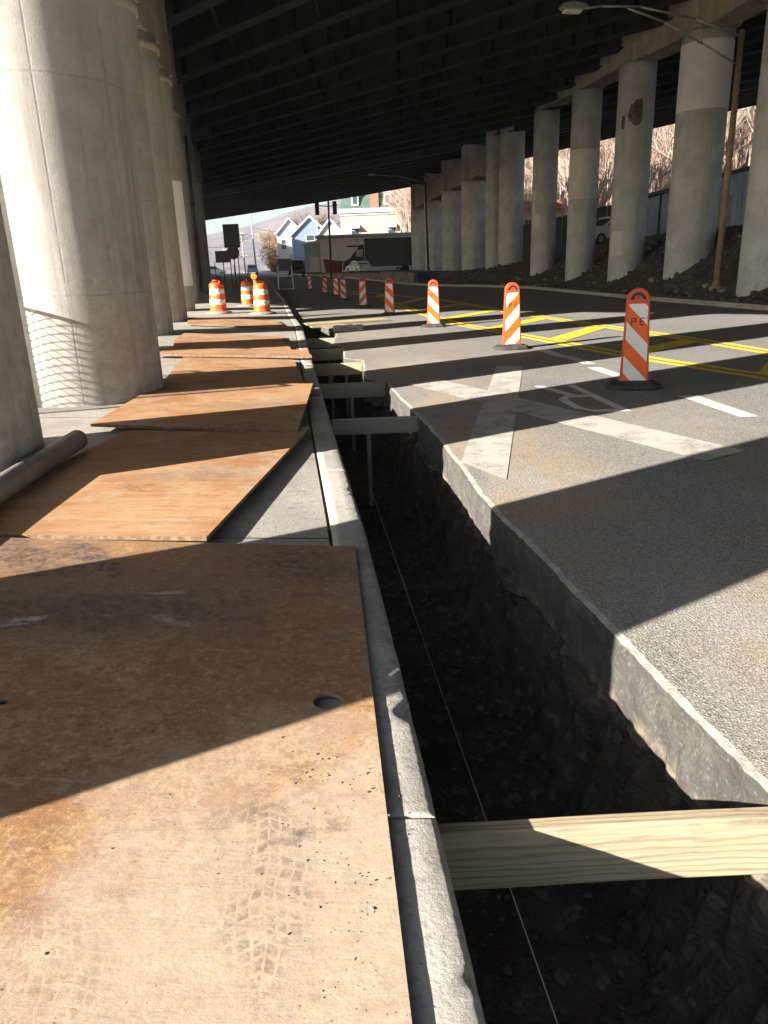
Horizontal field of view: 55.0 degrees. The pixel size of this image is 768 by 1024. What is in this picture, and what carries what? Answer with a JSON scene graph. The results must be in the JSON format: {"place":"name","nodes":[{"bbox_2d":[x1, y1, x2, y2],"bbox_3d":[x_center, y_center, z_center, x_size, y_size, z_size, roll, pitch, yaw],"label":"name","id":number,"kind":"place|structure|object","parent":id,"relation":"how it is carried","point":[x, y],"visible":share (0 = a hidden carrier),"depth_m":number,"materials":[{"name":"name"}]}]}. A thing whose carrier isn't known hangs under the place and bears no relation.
{"place":"outdoors","nodes":[
{"label":"outdoors","id":0,"kind":"place"},
{"bbox_2d":[38,273,340,708],"bbox_3d":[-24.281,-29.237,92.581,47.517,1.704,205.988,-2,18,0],"label":"sidewalk","id":1,"kind":"structure","parent":0,"point":[278,491],"depth_m":5.28,"materials":[{"name":"concrete"}]},
{"bbox_2d":[0,204,44,472],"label":"concrete pillar","id":2,"kind":"structure","parent":1,"relation":"on","point":[21,436],"depth_m":4.67,"materials":[{"name":"concrete"}]},
{"bbox_2d":[0,430,87,503],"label":"pipe","id":3,"kind":"object","parent":1,"relation":"on","point":[21,475],"visible":1,"depth_m":4.64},
{"bbox_2d":[0,0,163,406],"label":"concrete pillar","id":4,"kind":"structure","parent":1,"relation":"on","point":[70,202],"depth_m":6.99,"materials":[{"name":"concrete"}]},
{"bbox_2d":[164,0,766,193],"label":"viaduct","id":5,"kind":"object","parent":4,"relation":"on","point":[273,90],"visible":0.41,"depth_m":34.91,"materials":[{"name":"metal"}]},
{"bbox_2d":[115,0,173,335],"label":"concrete pillar","id":6,"kind":"structure","parent":1,"relation":"on","point":[127,13],"depth_m":14.62,"materials":[{"name":"concrete"}]},
{"bbox_2d":[0,427,309,540],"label":"plywood sheet","id":7,"kind":"object","parent":1,"relation":"on","point":[171,485],"visible":0.91,"depth_m":4.51,"materials":[{"name":"wood"}]},
{"bbox_2d":[136,0,187,323],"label":"concrete pillar","id":8,"kind":"structure","parent":1,"relation":"on","point":[147,30],"depth_m":18.61,"materials":[{"name":"concrete"}]},
{"bbox_2d":[155,0,195,311],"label":"concrete pillar","id":9,"kind":"structure","parent":1,"relation":"on","point":[164,62],"depth_m":23.99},
{"bbox_2d":[167,28,198,303],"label":"concrete pillar","id":10,"kind":"structure","parent":1,"relation":"on","point":[175,98],"depth_m":30.25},
{"bbox_2d":[177,83,203,298],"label":"concrete pillar","id":11,"kind":"structure","parent":1,"relation":"on","point":[183,124],"depth_m":37.14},
{"bbox_2d":[184,136,203,291],"bbox_3d":[-9.706,-15.134,37.751,0.190,7.400,0.200,-2,18,0],"label":"drainpipe","id":12,"kind":"object","parent":11,"relation":"attached to","point":[193,212],"visible":1,"depth_m":37.65,"materials":[{"name":"metal"}]},
{"bbox_2d":[186,119,205,293],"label":"concrete pillar","id":13,"kind":"structure","parent":1,"relation":"on","point":[191,158],"depth_m":45.50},
{"bbox_2d":[90,383,312,432],"bbox_3d":[-1.640,-1.073,7.288,1.840,0.108,2.690,-2,18,0],"label":"plywood sheet","id":14,"kind":"object","parent":1,"relation":"on","point":[256,407],"visible":0.98,"depth_m":6.95,"materials":[{"name":"wood"}]},
{"bbox_2d":[192,142,211,290],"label":"concrete pillar","id":15,"kind":"structure","parent":1,"relation":"on","point":[200,203],"depth_m":54.33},
{"bbox_2d":[0,537,411,1023],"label":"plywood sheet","id":16,"kind":"object","parent":1,"relation":"on","point":[151,917],"visible":1,"depth_m":1.91,"materials":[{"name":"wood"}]},
{"bbox_2d":[210,266,225,273],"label":"parked car","id":17,"kind":"object","parent":1,"relation":"on","point":[212,269],"visible":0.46,"depth_m":141.45,"materials":[{"name":"white paint"}]},
{"bbox_2d":[206,280,231,313],"bbox_3d":[-5.410,-6.990,23.961,0.876,1.042,0.883,-10,20,-22],"label":"traffic drum","id":18,"kind":"object","parent":1,"relation":"on","point":[217,296],"visible":0.99,"depth_m":23.78,"materials":[{"name":"orange plastic"}]},
{"bbox_2d":[214,251,229,291],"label":"road sign","id":19,"kind":"object","parent":1,"relation":"on","point":[221,257],"visible":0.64,"depth_m":49.55,"materials":[{"name":"metal"}]},
{"bbox_2d":[175,333,282,341],"bbox_3d":[-3.069,-3.494,14.791,2.556,0.118,1.507,0,18,8],"label":"plywood sheet","id":20,"kind":"object","parent":1,"relation":"on","point":[225,337],"visible":0.94,"depth_m":14.61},
{"bbox_2d":[222,224,240,291],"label":"road sign","id":21,"kind":"object","parent":1,"relation":"on","point":[231,236],"visible":0.94,"depth_m":48.30,"materials":[{"name":"metal"}]},
{"bbox_2d":[173,340,290,349],"bbox_3d":[-2.812,-3.047,13.441,2.400,0.122,1.500,-2,18,0],"label":"plywood sheet","id":22,"kind":"object","parent":1,"relation":"on","point":[226,344],"visible":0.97,"depth_m":13.29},
{"bbox_2d":[163,357,303,382],"bbox_3d":[-2.001,-1.917,9.985,1.669,0.103,3.186,-5,18,-8],"label":"plywood sheet","id":23,"kind":"object","parent":1,"relation":"on","point":[211,370],"visible":0.88,"depth_m":9.79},
{"bbox_2d":[160,347,311,357],"bbox_3d":[-2.361,-2.591,11.975,2.529,0.138,1.049,-1,18,3],"label":"plywood sheet","id":24,"kind":"object","parent":1,"relation":"on","point":[226,352],"visible":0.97,"depth_m":11.76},
{"bbox_2d":[188,317,287,328],"bbox_3d":[-3.897,-4.938,19.237,2.365,0.145,4.565,-6,19,-13],"label":"plywood sheet","id":25,"kind":"object","parent":1,"relation":"on","point":[251,323],"visible":1,"depth_m":18.89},
{"bbox_2d":[238,279,253,306],"bbox_3d":[-5.422,-8.711,29.283,0.882,1.042,0.879,-10,20,-23],"label":"traffic drum","id":26,"kind":"object","parent":1,"relation":"on","point":[247,298],"visible":0.91,"depth_m":29.10,"materials":[{"name":"plastic"}]},
{"bbox_2d":[249,273,275,314],"bbox_3d":[-3.975,-7.057,23.845,0.886,1.270,0.866,-4,18,-5],"label":"traffic drum","id":27,"kind":"object","parent":1,"relation":"on","point":[261,299],"visible":1,"depth_m":23.70,"materials":[{"name":"plastic"}]},
{"bbox_2d":[207,199,409,272],"bbox_3d":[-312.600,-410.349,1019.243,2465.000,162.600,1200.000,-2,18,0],"label":"hills","id":28,"kind":"structure","parent":0,"point":[215,240],"depth_m":804.59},
{"bbox_2d":[205,200,486,318],"label":"sky","id":29,"kind":"structure","parent":0,"point":[213,226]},
{"bbox_2d":[301,325,662,1023],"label":"trench floor","id":30,"kind":"structure","parent":0,"point":[565,961],"depth_m":3.62,"materials":[{"name":"soil"}]},
{"bbox_2d":[371,490,557,1023],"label":"string line","id":31,"kind":"object","parent":30,"relation":"on","point":[478,797],"visible":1,"depth_m":3.25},
{"bbox_2d":[347,466,695,1022],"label":"trench stones","id":32,"kind":"object","parent":30,"relation":"on","point":[577,908],"visible":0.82,"depth_m":3.94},
{"bbox_2d":[225,273,767,792],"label":"road","id":33,"kind":"structure","parent":0,"point":[647,555],"depth_m":5.42,"materials":[{"name":"asphalt"}]},
{"bbox_2d":[218,237,247,273],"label":"utility pole","id":34,"kind":"object","parent":33,"relation":"on","point":[241,240],"visible":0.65,"depth_m":155.43,"materials":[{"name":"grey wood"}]},
{"bbox_2d":[233,228,245,273],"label":"bare tree","id":35,"kind":"object","parent":33,"relation":"on","point":[240,234],"visible":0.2,"depth_m":161.73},
{"bbox_2d":[239,214,256,273],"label":"utility pole","id":36,"kind":"object","parent":33,"relation":"on","point":[250,217],"visible":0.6,"depth_m":138.34,"materials":[{"name":"grey wood"}]},
{"bbox_2d":[247,264,257,274],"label":"car","id":37,"kind":"object","parent":33,"relation":"on","point":[252,268],"visible":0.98,"depth_m":127.89,"materials":[{"name":"silver metal"}]},
{"bbox_2d":[277,259,293,289],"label":"sign stand","id":38,"kind":"object","parent":33,"relation":"on","point":[284,264],"visible":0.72,"depth_m":58.84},
{"bbox_2d":[287,260,304,276],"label":"parked car","id":39,"kind":"object","parent":33,"relation":"on","point":[297,266],"visible":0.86,"depth_m":84.39,"materials":[{"name":"black paint"}]},
{"bbox_2d":[306,274,313,289],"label":"channelizer","id":40,"kind":"object","parent":33,"relation":"on","point":[309,283],"visible":1,"depth_m":57.20,"materials":[{"name":"orange plastic"}]},
{"bbox_2d":[320,275,328,293],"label":"channelizer","id":41,"kind":"object","parent":33,"relation":"on","point":[324,285],"visible":1,"depth_m":47.72,"materials":[{"name":"orange plastic"}]},
{"bbox_2d":[315,199,336,277],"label":"signal pole","id":42,"kind":"object","parent":33,"relation":"on","point":[334,204],"visible":1,"depth_m":66.75,"materials":[{"name":"metal"}]},
{"bbox_2d":[331,275,339,295],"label":"channelizer","id":43,"kind":"object","parent":33,"relation":"on","point":[336,285],"visible":0.89,"depth_m":42.49,"materials":[{"name":"orange plastic"}]},
{"bbox_2d":[337,276,349,299],"bbox_3d":[-2.038,-11.090,36.572,0.610,1.135,0.520,-5,18,-7],"label":"channelizer","id":44,"kind":"object","parent":33,"relation":"on","point":[343,295],"visible":0.99,"depth_m":36.51,"materials":[{"name":"orange plastic"}]},
{"bbox_2d":[300,318,389,327],"bbox_3d":[-1.044,-5.340,20.853,2.500,0.100,0.850,-10,20,-23],"label":"timber plank","id":45,"kind":"object","parent":33,"relation":"on","point":[320,324],"visible":0.85,"depth_m":20.69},
{"bbox_2d":[333,324,363,334],"bbox_3d":[-0.888,-4.529,18.399,0.771,0.297,0.405,-2,18,0],"label":"concrete block","id":46,"kind":"object","parent":33,"relation":"on","point":[348,327],"depth_m":18.22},
{"bbox_2d":[240,274,485,1023],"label":"kerb","id":47,"kind":"structure","parent":33,"relation":"on","point":[441,984],"depth_m":1.89,"materials":[{"name":"concrete"}]},
{"bbox_2d":[355,277,370,307],"bbox_3d":[-0.847,-8.683,29.160,0.610,1.135,0.520,-4,18,-5],"label":"channelizer","id":48,"kind":"object","parent":33,"relation":"on","point":[362,294],"visible":1,"depth_m":29.10,"materials":[{"name":"orange plastic"}]},
{"bbox_2d":[0,396,752,1015],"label":"grit","id":49,"kind":"object","parent":33,"relation":"on","point":[308,776],"visible":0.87,"depth_m":1.81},
{"bbox_2d":[380,278,398,314],"bbox_3d":[0.170,-6.932,23.754,0.610,1.135,0.520,1,18,8],"label":"channelizer","id":50,"kind":"object","parent":33,"relation":"on","point":[389,301],"visible":1,"depth_m":23.69,"materials":[{"name":"orange plastic"}]},
{"bbox_2d":[421,280,445,327],"bbox_3d":[1.230,-5.212,18.433,0.610,1.135,0.520,0,18,5],"label":"channelizer","id":51,"kind":"object","parent":33,"relation":"on","point":[433,314],"visible":1,"depth_m":18.38,"materials":[{"name":"orange plastic"}]},
{"bbox_2d":[461,366,522,478],"bbox_3d":[1.272,-1.203,8.107,0.383,0.001,6.172,2,19,11],"label":"crossing mark","id":52,"kind":"object","parent":33,"relation":"on","point":[488,449],"visible":1,"depth_m":6.70,"materials":[{"name":"white paint"}]},
{"bbox_2d":[493,282,528,350],"bbox_3d":[2.245,-3.459,13.020,0.610,1.135,0.520,-4,18,-4],"label":"channelizer","id":53,"kind":"object","parent":33,"relation":"on","point":[511,336],"visible":1,"depth_m":12.96,"materials":[{"name":"orange plastic"}]},
{"bbox_2d":[329,290,767,379],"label":"median lines","id":54,"kind":"object","parent":33,"relation":"on","point":[652,348],"visible":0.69,"depth_m":14.36,"materials":[{"name":"yellow paint"}]},
{"bbox_2d":[410,379,744,460],"bbox_3d":[1.549,-1.078,7.687,0.520,0.001,4.893,-10,20,-23],"label":"crossing mark","id":55,"kind":"object","parent":33,"relation":"on","point":[686,446],"visible":1,"depth_m":6.90,"materials":[{"name":"paint"}]},
{"bbox_2d":[535,384,630,411],"bbox_3d":[2.165,-1.286,8.259,0.499,0.001,1.837,-3,18,-4],"label":"letter mark","id":56,"kind":"object","parent":33,"relation":"on","point":[565,397],"visible":1,"depth_m":8.12,"materials":[{"name":"white paint"}]},
{"bbox_2d":[606,288,660,389],"bbox_3d":[2.932,-2.025,8.608,0.610,1.135,0.520,2,18,15],"label":"channelizer","id":57,"kind":"object","parent":33,"relation":"on","point":[634,370],"visible":1,"depth_m":8.55,"materials":[{"name":"orange plastic"}]},
{"bbox_2d":[538,350,756,416],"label":"lane dashes","id":58,"kind":"object","parent":33,"relation":"on","point":[719,406],"visible":0.95,"depth_m":7.94,"materials":[{"name":"white paint"}]},
{"bbox_2d":[243,227,767,310],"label":"embankment","id":59,"kind":"structure","parent":0,"point":[729,274],"depth_m":32.17,"materials":[{"name":"soil"}]},
{"bbox_2d":[256,225,275,255],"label":"bare tree","id":60,"kind":"object","parent":59,"relation":"on","point":[262,235],"visible":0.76,"depth_m":146.45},
{"bbox_2d":[260,240,277,266],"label":"bush","id":61,"kind":"object","parent":59,"relation":"on","point":[273,253],"visible":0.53,"depth_m":140.91,"materials":[{"name":"brown plant"}]},
{"bbox_2d":[267,230,277,252],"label":"bare tree","id":62,"kind":"object","parent":59,"relation":"on","point":[270,235],"visible":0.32,"depth_m":145.78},
{"bbox_2d":[266,255,282,272],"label":"bush","id":63,"kind":"object","parent":59,"relation":"on","point":[273,266],"visible":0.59,"depth_m":132.01,"materials":[{"name":"brown plant"}]},
{"bbox_2d":[275,217,298,271],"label":"house","id":64,"kind":"structure","parent":59,"relation":"on","point":[286,229],"depth_m":136.83,"materials":[{"name":"white"}]},
{"bbox_2d":[281,239,286,249],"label":"window","id":65,"kind":"structure","parent":64,"relation":"in","point":[283,241],"depth_m":137.12,"materials":[{"name":"white"}]},
{"bbox_2d":[273,207,316,228],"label":"bare tree","id":66,"kind":"object","parent":59,"relation":"on","point":[294,218],"visible":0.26,"depth_m":149.83,"materials":[{"name":"beige plant"}]},
{"bbox_2d":[289,215,321,259],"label":"house","id":67,"kind":"structure","parent":59,"relation":"on","point":[307,229],"depth_m":131.05,"materials":[{"name":"blue"}]},
{"bbox_2d":[306,234,314,242],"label":"window","id":68,"kind":"structure","parent":67,"relation":"in","point":[309,238],"depth_m":131.21,"materials":[{"name":"white"}]},
{"bbox_2d":[302,240,320,271],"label":"shed","id":69,"kind":"structure","parent":59,"relation":"on","point":[312,256],"depth_m":107.63,"materials":[{"name":"grey"}]},
{"bbox_2d":[310,257,319,271],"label":"door","id":70,"kind":"structure","parent":69,"relation":"in","point":[314,261],"depth_m":107.94,"materials":[{"name":"white"}]},
{"bbox_2d":[312,206,340,227],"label":"bare tree","id":71,"kind":"object","parent":59,"relation":"on","point":[322,219],"visible":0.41,"depth_m":152.49,"materials":[{"name":"beige plant"}]},
{"bbox_2d":[314,218,340,239],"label":"house","id":72,"kind":"structure","parent":59,"relation":"on","point":[335,229],"depth_m":125.15,"materials":[{"name":"white"}]},
{"bbox_2d":[323,259,343,272],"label":"dumpster","id":73,"kind":"object","parent":59,"relation":"on","point":[337,266],"visible":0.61,"depth_m":93.01,"materials":[{"name":"red paint"}]},
{"bbox_2d":[345,260,372,272],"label":"parked car","id":74,"kind":"object","parent":59,"relation":"on","point":[360,266],"visible":0.8,"depth_m":84.52,"materials":[{"name":"white paint"}]},
{"bbox_2d":[316,232,410,272],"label":"garage building","id":75,"kind":"structure","parent":59,"relation":"on","point":[344,247],"depth_m":97.75,"materials":[{"name":"concrete"}]},
{"bbox_2d":[326,252,339,260],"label":"door","id":76,"kind":"structure","parent":75,"relation":"in","point":[335,255],"depth_m":98.16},
{"bbox_2d":[318,271,417,282],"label":"retaining wall","id":77,"kind":"structure","parent":59,"relation":"on","point":[410,277],"depth_m":65.05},
{"bbox_2d":[338,190,400,234],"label":"mansard house","id":78,"kind":"structure","parent":59,"relation":"on","point":[366,214],"depth_m":120.85,"materials":[{"name":"beige paint"}]},
{"bbox_2d":[351,224,359,233],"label":"window","id":79,"kind":"structure","parent":78,"relation":"in","point":[353,231],"depth_m":121.50,"materials":[{"name":"white"}]},
{"bbox_2d":[343,237,411,271],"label":"box truck","id":80,"kind":"object","parent":59,"relation":"on","point":[395,251],"visible":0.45,"depth_m":87.13,"materials":[{"name":"black paint"}]},
{"bbox_2d":[367,173,429,270],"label":"street lamp","id":81,"kind":"object","parent":59,"relation":"on","point":[373,174],"visible":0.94,"depth_m":69.37,"materials":[{"name":"metal"}]},
{"bbox_2d":[392,265,411,269],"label":"parked car","id":82,"kind":"object","parent":59,"relation":"on","point":[398,267],"visible":0.27,"depth_m":93.25,"materials":[{"name":"white paint"}]},
{"bbox_2d":[410,184,424,269],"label":"concrete pillar","id":83,"kind":"structure","parent":59,"relation":"on","point":[417,239],"depth_m":82.94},
{"bbox_2d":[424,173,441,270],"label":"concrete pillar","id":84,"kind":"structure","parent":59,"relation":"on","point":[434,213],"depth_m":73.69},
{"bbox_2d":[441,159,461,270],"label":"concrete pillar","id":85,"kind":"structure","parent":59,"relation":"on","point":[451,234],"depth_m":64.92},
{"bbox_2d":[461,144,485,269],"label":"concrete pillar","id":86,"kind":"structure","parent":59,"relation":"on","point":[473,203],"depth_m":57.56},
{"bbox_2d":[414,154,485,207],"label":"cap beam","id":87,"kind":"structure","parent":86,"relation":"on","point":[477,166],"depth_m":61.45,"materials":[{"name":"concrete"}]},
{"bbox_2d":[203,80,758,220],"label":"viaduct","id":88,"kind":"object","parent":86,"relation":"on","point":[355,180],"visible":0.27,"depth_m":74.30,"materials":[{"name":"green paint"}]},
{"bbox_2d":[485,130,499,268],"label":"concrete pillar","id":89,"kind":"structure","parent":59,"relation":"on","point":[492,192],"depth_m":53.05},
{"bbox_2d":[498,126,524,265],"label":"concrete pillar","id":90,"kind":"structure","parent":59,"relation":"on","point":[511,189],"depth_m":52.05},
{"bbox_2d":[516,0,767,118],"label":"cap beam","id":91,"kind":"structure","parent":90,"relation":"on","point":[658,43],"depth_m":29.00,"materials":[{"name":"concrete"}]},
{"bbox_2d":[530,105,559,275],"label":"concrete pillar","id":92,"kind":"structure","parent":59,"relation":"on","point":[545,175],"depth_m":45.30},
{"bbox_2d":[522,205,610,260],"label":"site fence","id":93,"kind":"object","parent":59,"relation":"on","point":[561,233],"visible":0.16,"depth_m":61.64,"materials":[{"name":"metal"}]},
{"bbox_2d":[565,75,602,280],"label":"concrete pillar","id":94,"kind":"structure","parent":59,"relation":"on","point":[586,116],"depth_m":38.89,"materials":[{"name":"concrete"}]},
{"bbox_2d":[438,224,767,303],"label":"rubble","id":95,"kind":"object","parent":59,"relation":"on","point":[656,239],"visible":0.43,"depth_m":33.75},
{"bbox_2d":[595,216,648,244],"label":"parked car","id":96,"kind":"object","parent":59,"relation":"on","point":[602,234],"visible":0.23,"depth_m":45.39,"materials":[{"name":"white paint"}]},
{"bbox_2d":[607,34,657,281],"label":"concrete pillar","id":97,"kind":"structure","parent":59,"relation":"on","point":[634,120],"depth_m":32.43,"materials":[{"name":"concrete"}]},
{"bbox_2d":[559,1,744,288],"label":"street lamp","id":98,"kind":"object","parent":59,"relation":"on","point":[573,7],"visible":0.98,"depth_m":22.77,"materials":[{"name":"brown metal"}]},
{"bbox_2d":[663,0,741,279],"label":"concrete pillar","id":99,"kind":"structure","parent":59,"relation":"on","point":[704,88],"depth_m":27.16,"materials":[{"name":"concrete"}]},
{"bbox_2d":[736,5,767,296],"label":"concrete pillar","id":100,"kind":"structure","parent":59,"relation":"on","point":[753,269],"depth_m":21.95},
{"bbox_2d":[313,325,767,1023],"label":"trench wall","id":101,"kind":"structure","parent":0,"point":[597,707],"depth_m":3.25,"materials":[{"name":"concrete"}]},
{"bbox_2d":[306,338,333,348],"bbox_3d":[-1.431,-3.854,16.849,0.740,0.222,0.046,-2,18,0],"label":"timber brace","id":102,"kind":"object","parent":101,"relation":"attached to","point":[312,343],"visible":0.66,"depth_m":16.82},
{"bbox_2d":[309,348,342,382],"bbox_3d":[-1.122,-2.792,14.750,0.720,0.921,0.090,-2,18,0],"label":"timber brace","id":103,"kind":"object","parent":101,"relation":"attached to","point":[325,354],"visible":0.77,"depth_m":14.60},
{"bbox_2d":[313,362,361,417],"bbox_3d":[-0.750,-2.053,12.471,0.830,0.921,0.089,-2,18,0],"label":"timber brace","id":104,"kind":"object","parent":101,"relation":"attached to","point":[331,370],"visible":0.84,"depth_m":12.32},
{"bbox_2d":[319,381,386,450],"bbox_3d":[-0.412,-1.294,10.093,0.930,0.952,0.088,-2,18,0],"label":"timber brace","id":105,"kind":"object","parent":101,"relation":"attached to","point":[352,391],"visible":0.91,"depth_m":9.94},
{"bbox_2d":[332,416,419,504],"bbox_3d":[-0.069,-0.522,7.720,0.900,0.951,0.088,-2,18,0],"label":"timber brace","id":106,"kind":"object","parent":101,"relation":"attached to","point":[369,426],"visible":0.98,"depth_m":7.56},
{"bbox_2d":[438,807,767,890],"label":"timber brace","id":107,"kind":"object","parent":101,"relation":"on","point":[600,848],"visible":0.89,"depth_m":2.02,"materials":[{"name":"wood"}]},
{"bbox_2d":[409,118,752,218],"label":"hillside","id":108,"kind":"structure","parent":0,"point":[667,185],"depth_m":81.25,"materials":[{"name":"brown plant"}]},
{"bbox_2d":[523,199,567,224],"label":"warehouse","id":109,"kind":"structure","parent":108,"relation":"on","point":[559,213],"depth_m":81.90,"materials":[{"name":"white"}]},
{"bbox_2d":[381,105,755,231],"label":"bare woods","id":110,"kind":"object","parent":108,"relation":"on","point":[662,144],"visible":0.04,"depth_m":69.21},
{"bbox_2d":[646,166,749,235],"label":"metal shed","id":111,"kind":"structure","parent":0,"point":[657,212],"depth_m":41.22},
{"bbox_2d":[716,195,732,228],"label":"wall","id":112,"kind":"structure","parent":111,"relation":"in","point":[731,196],"depth_m":40.66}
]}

